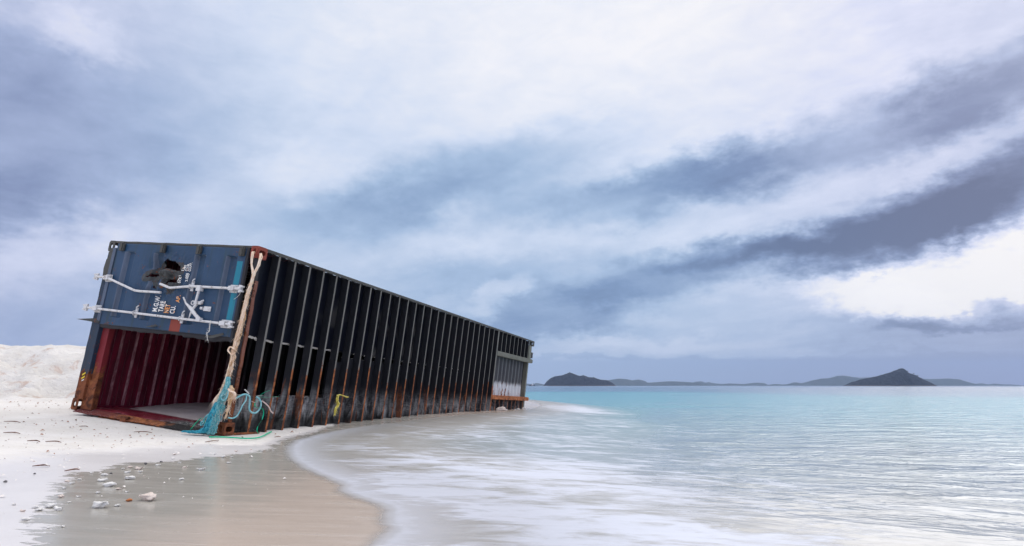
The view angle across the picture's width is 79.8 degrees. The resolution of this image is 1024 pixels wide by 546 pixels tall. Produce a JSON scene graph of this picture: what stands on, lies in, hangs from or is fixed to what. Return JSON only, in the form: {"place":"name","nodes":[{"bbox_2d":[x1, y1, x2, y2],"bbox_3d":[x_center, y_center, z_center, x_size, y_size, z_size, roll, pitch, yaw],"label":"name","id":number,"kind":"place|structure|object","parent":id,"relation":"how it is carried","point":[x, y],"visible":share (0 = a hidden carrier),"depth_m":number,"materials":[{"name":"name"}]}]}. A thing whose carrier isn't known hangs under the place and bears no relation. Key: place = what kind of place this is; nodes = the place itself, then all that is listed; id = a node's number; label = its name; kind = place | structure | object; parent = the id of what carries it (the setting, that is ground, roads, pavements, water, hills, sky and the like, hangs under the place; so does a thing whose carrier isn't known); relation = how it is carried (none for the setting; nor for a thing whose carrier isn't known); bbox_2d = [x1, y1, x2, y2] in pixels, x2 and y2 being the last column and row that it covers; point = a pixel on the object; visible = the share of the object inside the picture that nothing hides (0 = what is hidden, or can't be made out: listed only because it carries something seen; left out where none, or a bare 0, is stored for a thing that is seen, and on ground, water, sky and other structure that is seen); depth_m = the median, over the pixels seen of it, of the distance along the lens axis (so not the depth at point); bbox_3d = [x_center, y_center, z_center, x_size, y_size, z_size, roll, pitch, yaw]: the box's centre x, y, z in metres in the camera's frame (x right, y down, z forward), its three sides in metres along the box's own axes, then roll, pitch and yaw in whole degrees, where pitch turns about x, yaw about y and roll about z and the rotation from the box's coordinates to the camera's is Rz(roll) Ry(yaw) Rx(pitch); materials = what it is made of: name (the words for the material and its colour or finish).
{"place":"outdoors","nodes":[
{"label":"outdoors","id":0,"kind":"place"},
{"bbox_2d":[125,476,134,478],"bbox_3d":[-2.690,1.442,4.312,0.064,0.026,0.054,8,-13,-39],"label":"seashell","id":1,"kind":"object","parent":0,"point":[129,477],"visible":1,"depth_m":4.30,"materials":[{"name":"white"}]},
{"bbox_2d":[0,344,541,545],"bbox_3d":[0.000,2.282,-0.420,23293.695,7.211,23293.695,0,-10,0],"label":"sand beach","id":2,"kind":"structure","parent":0,"point":[243,498],"depth_m":4.25,"materials":[{"name":"beige sand"}]},
{"bbox_2d":[44,503,56,507],"bbox_3d":[-2.511,1.266,3.334,0.068,0.028,0.036,-1,-10,3],"label":"coral rock","id":3,"kind":"object","parent":2,"relation":"on","point":[49,505],"visible":0.99,"depth_m":3.33,"materials":[{"name":"white stone"}]},
{"bbox_2d":[54,506,62,510],"bbox_3d":[-2.433,1.264,3.286,0.072,0.024,0.025,-6,-12,31],"label":"rock","id":4,"kind":"object","parent":2,"relation":"on","point":[57,508],"visible":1,"depth_m":3.27,"materials":[{"name":"white stone"}]},
{"bbox_2d":[92,501,108,507],"bbox_3d":[-2.277,1.280,3.388,0.094,0.044,0.060,-2,-11,10],"label":"coral rock","id":5,"kind":"object","parent":2,"relation":"on","point":[98,504],"visible":1,"depth_m":3.37,"materials":[{"name":"white stone"}]},
{"bbox_2d":[97,478,108,481],"bbox_3d":[-2.791,1.411,4.170,0.081,0.025,0.031,1,-10,-4],"label":"rock","id":6,"kind":"object","parent":2,"relation":"on","point":[102,480],"visible":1,"depth_m":4.17,"materials":[{"name":"white stone"}]},
{"bbox_2d":[102,482,116,486],"bbox_3d":[-2.631,1.383,4.008,0.083,0.035,0.050,5,-12,-25],"label":"coral rock","id":7,"kind":"object","parent":2,"relation":"on","point":[109,484],"visible":1,"depth_m":3.99,"materials":[{"name":"white stone"}]},
{"bbox_2d":[138,492,155,500],"bbox_3d":[-2.153,1.324,3.624,0.115,0.054,0.070,-4,-11,20],"label":"coral rock","id":8,"kind":"object","parent":2,"relation":"on","point":[150,496],"visible":1,"depth_m":3.60,"materials":[{"name":"white stone"}]},
{"bbox_2d":[0,400,312,498],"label":"beach litter","id":9,"kind":"object","parent":2,"relation":"on","point":[2,495],"visible":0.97,"depth_m":6.46,"materials":[{"name":"brown plant"}]},
{"bbox_2d":[209,431,271,438],"bbox_3d":[-3.272,2.061,7.776,0.404,0.041,1.056,-4,-11,20],"label":"green strap","id":10,"kind":"object","parent":2,"relation":"on","point":[238,437],"visible":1,"depth_m":7.45,"materials":[{"name":"green plastic"}]},
{"bbox_2d":[71,241,534,435],"bbox_3d":[-2.826,2.053,13.915,2.932,2.525,12.324,3,-11,20],"label":"shipping container","id":11,"kind":"object","parent":2,"relation":"on","point":[371,352],"visible":0.9,"depth_m":9.49,"materials":[{"name":"metal"}]},
{"bbox_2d":[80,242,250,342],"bbox_3d":[-4.805,0.226,8.473,2.837,1.289,0.239,3,-11,20],"label":"door","id":12,"kind":"structure","parent":11,"relation":"in","point":[210,280],"depth_m":8.39,"materials":[{"name":"blue paint"}]},
{"bbox_2d":[130,394,321,423],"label":"drifted sand","id":13,"kind":"structure","parent":11,"relation":"in","point":[194,411],"depth_m":9.39,"materials":[{"name":"beige sand"}]},
{"bbox_2d":[208,251,261,425],"bbox_3d":[-3.545,0.854,7.782,0.547,2.334,0.269,0,-10,0],"label":"frayed rope","id":14,"kind":"object","parent":11,"relation":"hanging from","point":[232,395],"visible":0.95,"depth_m":7.76,"materials":[{"name":"beige fabric"}]},
{"bbox_2d":[181,376,230,434],"bbox_3d":[-3.793,1.645,7.611,0.574,0.712,0.143,0,-10,0],"label":"fishing net","id":15,"kind":"object","parent":14,"relation":"hanging from","point":[208,428],"visible":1,"depth_m":7.58,"materials":[{"name":"blue fabric"}]},
{"bbox_2d":[228,395,246,418],"bbox_3d":[-3.481,1.698,7.771,0.033,0.292,0.282,-4,-11,22],"label":"blue rope","id":16,"kind":"object","parent":11,"relation":"hanging from","point":[239,410],"visible":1,"depth_m":7.80,"materials":[{"name":"blue fabric"}]},
{"bbox_2d":[236,394,261,413],"bbox_3d":[-3.423,1.700,7.961,0.054,0.266,0.467,-3,-11,17],"label":"blue rope","id":17,"kind":"object","parent":11,"relation":"hanging from","point":[259,399],"visible":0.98,"depth_m":7.97,"materials":[{"name":"blue fabric"}]},
{"bbox_2d":[331,394,347,415],"bbox_3d":[-2.733,2.122,9.854,0.145,0.338,0.350,-7,-13,35],"label":"yellow rope","id":18,"kind":"object","parent":11,"relation":"hanging from","point":[337,402],"visible":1,"depth_m":9.76,"materials":[{"name":"yellow fabric"}]},
{"bbox_2d":[496,406,506,410],"bbox_3d":[-0.283,3.667,16.522,0.313,0.141,0.168,0,-10,0],"label":"coral rock","id":19,"kind":"object","parent":2,"relation":"on","point":[502,408],"visible":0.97,"depth_m":16.48,"materials":[{"name":"white stone"}]},
{"bbox_2d":[0,0,1023,384],"label":"sky","id":20,"kind":"structure","parent":0,"point":[769,192],"materials":[{"name":"blue"}]},
{"bbox_2d":[543,372,615,385],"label":"island","id":21,"kind":"structure","parent":0,"point":[569,379],"depth_m":2424.42,"materials":[{"name":"grey stone"}]},
{"bbox_2d":[285,386,1023,545],"bbox_3d":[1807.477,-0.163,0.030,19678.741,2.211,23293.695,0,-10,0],"label":"sea water","id":22,"kind":"structure","parent":0,"point":[752,466],"depth_m":6.20,"materials":[{"name":"blue liquid"}]},
{"bbox_2d":[693,381,766,384],"bbox_3d":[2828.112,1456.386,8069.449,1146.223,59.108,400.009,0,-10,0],"label":"hills","id":23,"kind":"structure","parent":0,"point":[701,382],"depth_m":7989.68,"materials":[{"name":"grey stone"}]},
{"bbox_2d":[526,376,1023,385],"bbox_3d":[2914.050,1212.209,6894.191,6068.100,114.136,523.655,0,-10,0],"label":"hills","id":24,"kind":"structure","parent":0,"point":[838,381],"depth_m":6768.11,"materials":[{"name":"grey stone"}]},
{"bbox_2d":[844,368,936,385],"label":"island","id":25,"kind":"structure","parent":0,"point":[901,377],"depth_m":2136.53,"materials":[{"name":"grey stone"}]}
]}

